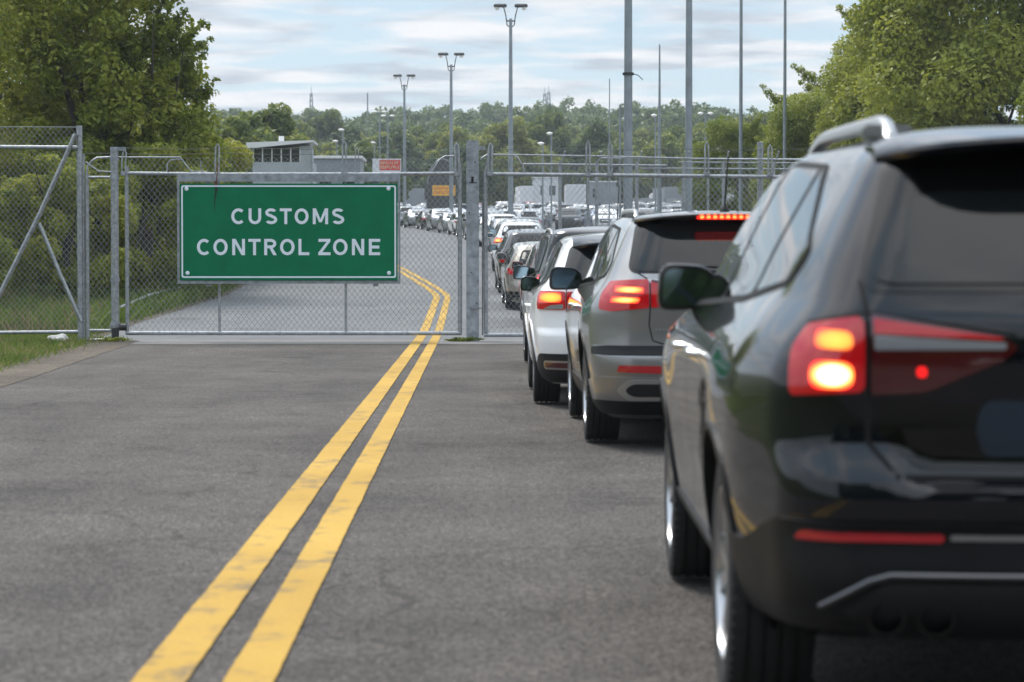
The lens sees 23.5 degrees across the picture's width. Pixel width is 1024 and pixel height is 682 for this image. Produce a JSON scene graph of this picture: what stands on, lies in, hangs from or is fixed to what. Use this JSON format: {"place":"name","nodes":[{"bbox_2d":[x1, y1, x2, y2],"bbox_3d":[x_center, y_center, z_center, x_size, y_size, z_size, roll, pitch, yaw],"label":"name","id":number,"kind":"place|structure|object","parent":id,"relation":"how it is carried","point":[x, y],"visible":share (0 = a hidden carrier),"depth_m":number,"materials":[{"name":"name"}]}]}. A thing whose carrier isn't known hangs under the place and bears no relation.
{"place":"outdoors","nodes":[
{"label":"outdoors","id":0,"kind":"place"},
{"bbox_2d":[0,328,131,370],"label":"grass","id":1,"kind":"structure","parent":0,"point":[30,344],"depth_m":37.30,"materials":[{"name":"green plant"}]},
{"bbox_2d":[0,125,83,339],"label":"chain link fence","id":2,"kind":"object","parent":1,"relation":"on","point":[79,307],"visible":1,"depth_m":40.84,"materials":[{"name":"metal"}]},
{"bbox_2d":[0,259,239,334],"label":"grass","id":3,"kind":"structure","parent":0,"point":[60,297],"depth_m":52.73,"materials":[{"name":"green plant"}]},
{"bbox_2d":[0,284,245,386],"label":"shoulder","id":4,"kind":"object","parent":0,"point":[21,372],"visible":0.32,"depth_m":33.54},
{"bbox_2d":[132,340,522,343],"bbox_3d":[0.686,0.014,40.584,15.400,0.001,2.300,0,2,-1],"label":"apron","id":5,"kind":"object","parent":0,"point":[315,342],"visible":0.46,"depth_m":40.24,"materials":[{"name":"concrete"}]},
{"bbox_2d":[110,147,126,340],"bbox_3d":[-6.540,-1.549,40.878,0.304,3.322,0.240,0,2,-1],"label":"gate post","id":6,"kind":"object","parent":5,"relation":"on","point":[116,326],"visible":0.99,"depth_m":40.82,"materials":[{"name":"metal"}]},
{"bbox_2d":[91,141,461,334],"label":"gate","id":7,"kind":"structure","parent":6,"relation":"attached to","point":[126,173],"depth_m":40.93,"materials":[{"name":"metal"}]},
{"bbox_2d":[177,163,399,285],"bbox_3d":[-3.694,-1.923,40.825,3.690,2.040,0.148,0,2,-1],"label":"road sign","id":8,"kind":"object","parent":7,"relation":"attached to","point":[229,233],"visible":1,"depth_m":40.80,"materials":[{"name":"metal"}]},
{"bbox_2d":[445,336,483,341],"bbox_3d":[-0.792,0.015,40.847,0.708,0.189,0.344,0,2,-1],"label":"weed","id":9,"kind":"object","parent":5,"relation":"on","point":[467,339],"visible":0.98,"depth_m":40.75,"materials":[{"name":"green plant"}]},
{"bbox_2d":[466,140,484,340],"bbox_3d":[-0.601,-1.656,40.949,0.317,3.333,0.170,0,2,-1],"label":"gate post","id":10,"kind":"object","parent":5,"relation":"on","point":[473,147],"visible":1,"depth_m":40.89,"materials":[{"name":"metal"}]},
{"bbox_2d":[480,141,807,336],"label":"gate","id":11,"kind":"structure","parent":10,"relation":"attached to","point":[485,227],"depth_m":40.98,"materials":[{"name":"metal"}]},
{"bbox_2d":[757,142,762,201],"bbox_3d":[4.151,-1.666,41.286,0.104,3.332,0.101,0,2,-1],"label":"gate post","id":12,"kind":"object","parent":5,"relation":"on","point":[759,153],"visible":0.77,"depth_m":41.21,"materials":[{"name":"metal"}]},
{"bbox_2d":[103,222,554,339],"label":"yard","id":13,"kind":"structure","parent":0,"point":[373,289],"depth_m":55.89,"materials":[{"name":"grey asphalt"}]},
{"bbox_2d":[238,102,306,147],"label":"tree","id":14,"kind":"object","parent":13,"relation":"on","point":[273,120],"visible":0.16,"depth_m":163.76,"materials":[{"name":"green plant"}]},
{"bbox_2d":[246,136,317,183],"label":"guard booth","id":15,"kind":"object","parent":13,"relation":"on","point":[286,147],"visible":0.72,"depth_m":111.68,"materials":[{"name":"grey concrete"}]},
{"bbox_2d":[254,148,299,161],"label":"window","id":16,"kind":"structure","parent":15,"relation":"in","point":[284,150],"depth_m":111.70,"materials":[{"name":"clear glass"}]},
{"bbox_2d":[314,156,365,183],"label":"storage shed","id":17,"kind":"structure","parent":13,"relation":"on","point":[326,165],"depth_m":119.68,"materials":[{"name":"grey metal"}]},
{"bbox_2d":[318,147,383,183],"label":"tree","id":18,"kind":"object","parent":13,"relation":"on","point":[366,169],"visible":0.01,"depth_m":199.21,"materials":[{"name":"green plant"}]},
{"bbox_2d":[341,140,413,202],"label":"tree","id":19,"kind":"object","parent":13,"relation":"on","point":[363,145],"visible":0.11,"depth_m":213.31,"materials":[{"name":"green plant"}]},
{"bbox_2d":[372,159,400,171],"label":"sign board","id":20,"kind":"object","parent":13,"relation":"on","point":[385,165],"visible":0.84,"depth_m":149.64,"materials":[{"name":"red metal"}]},
{"bbox_2d":[393,74,414,205],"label":"street lamp","id":21,"kind":"object","parent":13,"relation":"on","point":[395,76],"visible":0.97,"depth_m":207.37,"materials":[{"name":"metal"}]},
{"bbox_2d":[403,209,424,226],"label":"parked car","id":22,"kind":"object","parent":13,"relation":"on","point":[409,219],"visible":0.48,"depth_m":194.76,"materials":[{"name":"silver metal"}]},
{"bbox_2d":[406,188,424,205],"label":"truck","id":23,"kind":"object","parent":13,"relation":"on","point":[415,197],"visible":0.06,"depth_m":264.58,"materials":[{"name":"white paint"}]},
{"bbox_2d":[415,210,428,228],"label":"parked car","id":24,"kind":"object","parent":13,"relation":"on","point":[421,218],"visible":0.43,"depth_m":185.44,"materials":[{"name":"paint"}]},
{"bbox_2d":[425,208,450,230],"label":"parked car","id":25,"kind":"object","parent":13,"relation":"on","point":[431,219],"visible":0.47,"depth_m":176.94,"materials":[{"name":"silver metal"}]},
{"bbox_2d":[425,184,455,207],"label":"sign board","id":26,"kind":"object","parent":13,"relation":"on","point":[436,191],"visible":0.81,"depth_m":227.60,"materials":[{"name":"orange"}]},
{"bbox_2d":[436,212,454,232],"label":"parked car","id":27,"kind":"object","parent":13,"relation":"on","point":[441,222],"visible":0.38,"depth_m":167.86,"materials":[{"name":"silver metal"}]},
{"bbox_2d":[438,53,463,211],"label":"street lamp","id":28,"kind":"object","parent":13,"relation":"on","point":[441,55],"visible":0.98,"depth_m":185.46,"materials":[{"name":"metal"}]},
{"bbox_2d":[447,212,462,234],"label":"parked car","id":29,"kind":"object","parent":13,"relation":"on","point":[451,228],"visible":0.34,"depth_m":159.00,"materials":[{"name":"white paint"}]},
{"bbox_2d":[479,213,515,247],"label":"parked car","id":30,"kind":"object","parent":13,"relation":"on","point":[494,215],"visible":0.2,"depth_m":118.04,"materials":[{"name":"white paint"}]},
{"bbox_2d":[494,4,527,213],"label":"street lamp","id":31,"kind":"object","parent":13,"relation":"on","point":[510,118],"visible":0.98,"depth_m":149.56,"materials":[{"name":"metal"}]},
{"bbox_2d":[488,221,541,270],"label":"parked car","id":32,"kind":"object","parent":13,"relation":"on","point":[504,230],"visible":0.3,"depth_m":79.91,"materials":[{"name":"white paint"}]},
{"bbox_2d":[489,229,545,292],"bbox_3d":[0.509,-2.164,65.475,2.213,1.644,4.787,0,4,-2],"label":"parked car","id":33,"kind":"object","parent":13,"relation":"on","point":[510,244],"visible":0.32,"depth_m":63.52,"materials":[{"name":"paint"}]},
{"bbox_2d":[496,241,539,307],"bbox_3d":[0.687,-1.565,56.992,2.063,1.495,4.478,0,4,-2],"label":"parked car","id":34,"kind":"object","parent":13,"relation":"on","point":[509,275],"visible":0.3,"depth_m":55.15,"materials":[{"name":"beige paint"}]},
{"bbox_2d":[502,209,540,221],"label":"parked car","id":35,"kind":"object","parent":13,"relation":"on","point":[528,215],"visible":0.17,"depth_m":157.94,"materials":[{"name":"silver metal"}]},
{"bbox_2d":[512,243,538,318],"bbox_3d":[1.111,-1.194,49.509,2.213,1.647,4.787,0,3,-1],"label":"parked car","id":36,"kind":"object","parent":13,"relation":"on","point":[531,259],"visible":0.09,"depth_m":49.71,"materials":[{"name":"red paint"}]},
{"bbox_2d":[514,186,539,203],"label":"truck","id":37,"kind":"object","parent":13,"relation":"on","point":[526,189],"visible":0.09,"depth_m":270.24,"materials":[{"name":"white paint"}]},
{"bbox_2d":[538,142,543,228],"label":"street lamp","id":38,"kind":"object","parent":13,"relation":"on","point":[541,143],"visible":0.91,"depth_m":139.80,"materials":[{"name":"metal"}]},
{"bbox_2d":[531,177,557,202],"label":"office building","id":39,"kind":"structure","parent":13,"relation":"on","point":[555,195],"depth_m":289.68,"materials":[{"name":"grey concrete"}]},
{"bbox_2d":[553,208,584,229],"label":"parked car","id":40,"kind":"object","parent":13,"relation":"on","point":[573,221],"visible":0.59,"depth_m":172.54,"materials":[{"name":"paint"}]},
{"bbox_2d":[564,184,585,203],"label":"truck","id":41,"kind":"object","parent":13,"relation":"on","point":[567,187],"visible":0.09,"depth_m":268.28,"materials":[{"name":"white paint"}]},
{"bbox_2d":[589,181,616,204],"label":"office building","id":42,"kind":"structure","parent":13,"relation":"on","point":[591,192],"depth_m":289.78,"materials":[{"name":"grey concrete"}]},
{"bbox_2d":[590,209,618,225],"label":"parked car","id":43,"kind":"object","parent":13,"relation":"on","point":[605,218],"visible":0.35,"depth_m":172.26,"materials":[{"name":"white paint"}]},
{"bbox_2d":[599,186,618,205],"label":"truck","id":44,"kind":"object","parent":13,"relation":"on","point":[607,193],"visible":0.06,"depth_m":272.86,"materials":[{"name":"white paint"}]},
{"bbox_2d":[619,105,620,217],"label":"mast","id":45,"kind":"object","parent":13,"relation":"on","point":[619,159],"visible":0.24,"depth_m":94.86,"materials":[{"name":"metal"}]},
{"bbox_2d":[622,0,642,209],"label":"mast","id":46,"kind":"object","parent":13,"relation":"on","point":[627,73],"visible":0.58,"depth_m":61.81,"materials":[{"name":"metal"}]},
{"bbox_2d":[657,44,661,212],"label":"mast","id":47,"kind":"object","parent":13,"relation":"on","point":[659,140],"visible":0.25,"depth_m":119.81,"materials":[{"name":"metal"}]},
{"bbox_2d":[649,187,681,201],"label":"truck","id":48,"kind":"object","parent":13,"relation":"on","point":[666,194],"visible":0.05,"depth_m":268.49,"materials":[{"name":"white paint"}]},
{"bbox_2d":[685,0,691,210],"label":"mast","id":49,"kind":"object","parent":13,"relation":"on","point":[688,111],"visible":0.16,"depth_m":69.83,"materials":[{"name":"metal"}]},
{"bbox_2d":[677,112,773,211],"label":"tree","id":50,"kind":"object","parent":13,"relation":"on","point":[726,132],"visible":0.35,"depth_m":120.55,"materials":[{"name":"green plant"}]},
{"bbox_2d":[739,0,742,210],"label":"mast","id":51,"kind":"object","parent":13,"relation":"on","point":[741,91],"visible":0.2,"depth_m":95.85,"materials":[{"name":"metal"}]},
{"bbox_2d":[783,0,786,171],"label":"mast","id":52,"kind":"object","parent":13,"relation":"on","point":[784,76],"visible":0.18,"depth_m":99.86,"materials":[{"name":"metal"}]},
{"bbox_2d":[748,83,830,208],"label":"tree","id":53,"kind":"object","parent":13,"relation":"on","point":[801,109],"visible":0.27,"depth_m":106.11,"materials":[{"name":"green plant"}]},
{"bbox_2d":[790,62,827,157],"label":"tree","id":54,"kind":"object","parent":13,"relation":"on","point":[811,78],"visible":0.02,"depth_m":111.83,"materials":[{"name":"green plant"}]},
{"bbox_2d":[809,3,1017,149],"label":"tree","id":55,"kind":"object","parent":13,"relation":"on","point":[843,65],"visible":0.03,"depth_m":98.23,"materials":[{"name":"green plant"}]},
{"bbox_2d":[829,0,1023,146],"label":"tree","id":56,"kind":"object","parent":13,"relation":"on","point":[988,75],"visible":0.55,"depth_m":87.90,"materials":[{"name":"green plant"}]},
{"bbox_2d":[1013,80,1023,124],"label":"tree","id":57,"kind":"object","parent":13,"relation":"on","point":[1021,110],"visible":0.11,"depth_m":80.77,"materials":[{"name":"green plant"}]},
{"bbox_2d":[427,158,457,208],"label":"shelter","id":58,"kind":"object","parent":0,"point":[439,181],"visible":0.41,"depth_m":235.57,"materials":[{"name":"grey"}]},
{"bbox_2d":[0,344,1023,681],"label":"road","id":59,"kind":"structure","parent":0,"point":[504,526],"depth_m":11.68,"materials":[{"name":"grey asphalt"}]},
{"bbox_2d":[131,270,439,681],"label":"road line","id":60,"kind":"object","parent":59,"relation":"on","point":[181,650],"visible":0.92,"depth_m":10.42,"materials":[{"name":"yellow paint"}]},
{"bbox_2d":[223,266,449,681],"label":"road line","id":61,"kind":"object","parent":59,"relation":"on","point":[261,657],"visible":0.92,"depth_m":10.42,"materials":[{"name":"yellow paint"}]},
{"bbox_2d":[520,232,604,401],"bbox_3d":[1.101,-0.288,23.763,2.020,1.610,4.578,0,2,-1],"label":"parked car","id":62,"kind":"object","parent":59,"relation":"on","point":[546,309],"visible":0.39,"depth_m":21.77,"materials":[{"name":"white paint"}]},
{"bbox_2d":[513,191,618,360],"bbox_3d":[1.097,-0.773,30.629,2.148,2.164,4.734,0,2,-1],"label":"parked car","id":63,"kind":"object","parent":59,"relation":"on","point":[550,240],"visible":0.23,"depth_m":28.95,"materials":[{"name":"paint"}]},
{"bbox_2d":[549,157,750,439],"bbox_3d":[1.414,-0.333,18.922,2.213,1.992,4.790,0,2,-1],"label":"parked car","id":64,"kind":"object","parent":59,"relation":"on","point":[619,322],"visible":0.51,"depth_m":16.78,"materials":[{"name":"grey paint"}]},
{"bbox_2d":[657,116,1023,681],"bbox_3d":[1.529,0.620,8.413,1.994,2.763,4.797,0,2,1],"label":"parked car","id":65,"kind":"object","parent":59,"relation":"on","point":[841,382],"visible":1,"depth_m":6.20,"materials":[{"name":"black paint"}]},
{"bbox_2d":[4,0,1022,122],"label":"sky","id":66,"kind":"structure","parent":0,"point":[263,52],"materials":[{"name":"white"}]},
{"bbox_3d":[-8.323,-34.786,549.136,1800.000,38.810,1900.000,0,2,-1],"label":"ground","id":67,"kind":"structure","parent":0,"visible":0},
{"bbox_2d":[0,187,17,289],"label":"bush","id":68,"kind":"object","parent":67,"relation":"on","point":[8,252],"visible":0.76,"depth_m":50.93,"materials":[{"name":"green plant"}]},
{"bbox_2d":[0,116,122,273],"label":"bush","id":69,"kind":"object","parent":67,"relation":"on","point":[38,121],"visible":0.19,"depth_m":60.94,"materials":[{"name":"green plant"}]},
{"bbox_2d":[0,150,138,297],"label":"bush","id":70,"kind":"object","parent":67,"relation":"on","point":[37,240],"visible":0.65,"depth_m":54.77,"materials":[{"name":"green plant"}]},
{"bbox_2d":[0,1,154,231],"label":"tree","id":71,"kind":"object","parent":67,"relation":"on","point":[9,140],"visible":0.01,"depth_m":78.31,"materials":[{"name":"green plant"}]},
{"bbox_2d":[0,0,156,235],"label":"tree","id":72,"kind":"object","parent":67,"relation":"on","point":[8,9],"visible":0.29,"depth_m":61.78,"materials":[{"name":"green plant"}]},
{"bbox_2d":[82,154,110,340],"bbox_3d":[-6.878,-1.518,40.880,0.505,3.162,0.082,0,2,-1],"label":"narrow fence","id":73,"kind":"object","parent":67,"relation":"on","point":[86,177],"visible":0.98,"depth_m":40.86,"materials":[{"name":"metal"}]},
{"bbox_2d":[0,0,228,245],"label":"tree","id":74,"kind":"object","parent":67,"relation":"on","point":[102,108],"visible":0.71,"depth_m":61.59,"materials":[{"name":"green plant"}]},
{"bbox_2d":[70,140,223,294],"bbox_3d":[-8.962,-2.850,59.880,3.766,4.231,3.692,0,2,-15],"label":"bush","id":75,"kind":"object","parent":67,"relation":"on","point":[172,149],"visible":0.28,"depth_m":59.33,"materials":[{"name":"green plant"}]},
{"bbox_2d":[69,109,228,281],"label":"bush","id":76,"kind":"object","parent":67,"relation":"on","point":[165,238],"visible":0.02,"depth_m":66.71,"materials":[{"name":"green plant"}]},
{"bbox_2d":[81,1,225,277],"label":"tree","id":77,"kind":"object","parent":67,"relation":"on","point":[131,48],"visible":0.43,"depth_m":62.12,"materials":[{"name":"green plant"}]},
{"bbox_2d":[133,115,254,238],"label":"bush","id":78,"kind":"object","parent":67,"relation":"on","point":[239,147],"visible":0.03,"depth_m":77.12,"materials":[{"name":"green plant"}]},
{"bbox_2d":[145,119,245,241],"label":"bush","id":79,"kind":"object","parent":67,"relation":"on","point":[224,171],"visible":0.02,"depth_m":69.86,"materials":[{"name":"green plant"}]},
{"bbox_2d":[210,114,273,183],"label":"tree","id":80,"kind":"object","parent":67,"relation":"on","point":[234,127],"visible":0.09,"depth_m":148.30,"materials":[{"name":"green plant"}]},
{"bbox_2d":[293,119,324,152],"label":"tree","id":81,"kind":"object","parent":67,"relation":"on","point":[309,132],"visible":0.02,"depth_m":332.02,"materials":[{"name":"green plant"}]},
{"bbox_2d":[277,131,340,155],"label":"tree","id":82,"kind":"object","parent":67,"relation":"on","point":[291,137],"visible":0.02,"depth_m":173.81,"materials":[{"name":"green plant"}]},
{"bbox_2d":[304,108,344,144],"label":"tree","id":83,"kind":"object","parent":67,"relation":"on","point":[326,125],"visible":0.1,"depth_m":362.17,"materials":[{"name":"green plant"}]},
{"bbox_2d":[329,125,373,148],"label":"tree","id":84,"kind":"object","parent":67,"relation":"on","point":[351,135],"visible":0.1,"depth_m":334.48,"materials":[{"name":"green plant"}]},
{"bbox_2d":[361,132,390,146],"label":"tree","id":85,"kind":"object","parent":67,"relation":"on","point":[369,139],"depth_m":359.82,"materials":[{"name":"green plant"}]},
{"bbox_2d":[375,144,414,187],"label":"tree","id":86,"kind":"object","parent":67,"relation":"on","point":[383,150],"visible":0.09,"depth_m":309.08,"materials":[{"name":"green plant"}]},
{"bbox_2d":[375,127,424,187],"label":"tree","id":87,"kind":"object","parent":67,"relation":"on","point":[396,135],"visible":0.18,"depth_m":319.85,"materials":[{"name":"green plant"}]},
{"bbox_2d":[390,130,422,156],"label":"tree","id":88,"kind":"object","parent":67,"relation":"on","point":[410,136],"visible":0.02,"depth_m":346.58,"materials":[{"name":"green plant"}]},
{"bbox_2d":[406,125,433,160],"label":"tree","id":89,"kind":"object","parent":67,"relation":"on","point":[419,135],"visible":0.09,"depth_m":371.06,"materials":[{"name":"green plant"}]},
{"bbox_2d":[400,122,458,200],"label":"tree","id":90,"kind":"object","parent":67,"relation":"on","point":[431,142],"visible":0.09,"depth_m":334.40,"materials":[{"name":"green plant"}]},
{"bbox_2d":[414,143,501,203],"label":"tree","id":91,"kind":"object","parent":67,"relation":"on","point":[462,148],"visible":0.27,"depth_m":292.09,"materials":[{"name":"green plant"}]},
{"bbox_2d":[421,126,503,200],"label":"tree","id":92,"kind":"object","parent":67,"relation":"on","point":[459,136],"visible":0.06,"depth_m":313.25,"materials":[{"name":"green plant"}]},
{"bbox_2d":[3,95,1019,137],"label":"forest","id":93,"kind":"object","parent":67,"relation":"on","point":[471,121],"visible":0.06,"depth_m":533.89,"materials":[{"name":"green plant"}]},
{"bbox_2d":[478,115,545,205],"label":"tree","id":94,"kind":"object","parent":67,"relation":"on","point":[497,136],"visible":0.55,"depth_m":300.23,"materials":[{"name":"green plant"}]},
{"bbox_2d":[514,145,576,201],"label":"tree","id":95,"kind":"object","parent":67,"relation":"on","point":[555,159],"visible":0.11,"depth_m":308.03,"materials":[{"name":"green plant"}]},
{"bbox_2d":[525,109,572,172],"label":"tree","id":96,"kind":"object","parent":67,"relation":"on","point":[538,129],"visible":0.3,"depth_m":329.47,"materials":[{"name":"green plant"}]},
{"bbox_2d":[567,118,618,183],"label":"tree","id":97,"kind":"object","parent":67,"relation":"on","point":[596,135],"visible":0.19,"depth_m":316.57,"materials":[{"name":"green plant"}]},
{"bbox_2d":[572,144,652,202],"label":"tree","id":98,"kind":"object","parent":67,"relation":"on","point":[605,153],"visible":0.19,"depth_m":295.37,"materials":[{"name":"green plant"}]},
{"bbox_2d":[622,128,648,142],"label":"tree","id":99,"kind":"object","parent":67,"relation":"on","point":[643,134],"visible":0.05,"depth_m":401.47,"materials":[{"name":"green plant"}]},
{"bbox_2d":[621,137,656,195],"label":"tree","id":100,"kind":"object","parent":67,"relation":"on","point":[639,143],"visible":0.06,"depth_m":339.74,"materials":[{"name":"green plant"}]},
{"bbox_2d":[639,123,671,135],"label":"tree","id":101,"kind":"object","parent":67,"relation":"on","point":[651,129],"visible":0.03,"depth_m":449.96,"materials":[{"name":"green plant"}]},
{"bbox_2d":[621,132,693,197],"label":"tree","id":102,"kind":"object","parent":67,"relation":"on","point":[668,144],"visible":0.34,"depth_m":291.81,"materials":[{"name":"green plant"}]},
{"bbox_2d":[633,125,684,186],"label":"tree","id":103,"kind":"object","parent":67,"relation":"on","point":[675,131],"visible":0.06,"depth_m":317.83,"materials":[{"name":"green plant"}]},
{"bbox_2d":[523,151,802,258],"bbox_3d":[3.765,-1.832,46.507,7.104,3.487,0.186,0,2,-1],"label":"chain link fence","id":104,"kind":"object","parent":67,"relation":"on","point":[597,179],"visible":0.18,"depth_m":46.48,"materials":[{"name":"metal"}]},
{"bbox_2d":[651,122,732,195],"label":"tree","id":105,"kind":"object","parent":67,"relation":"on","point":[698,133],"visible":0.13,"depth_m":297.46,"materials":[{"name":"green plant"}]},
{"bbox_2d":[732,110,771,147],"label":"tree","id":106,"kind":"object","parent":67,"relation":"on","point":[755,114],"visible":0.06,"depth_m":325.68,"materials":[{"name":"green plant"}]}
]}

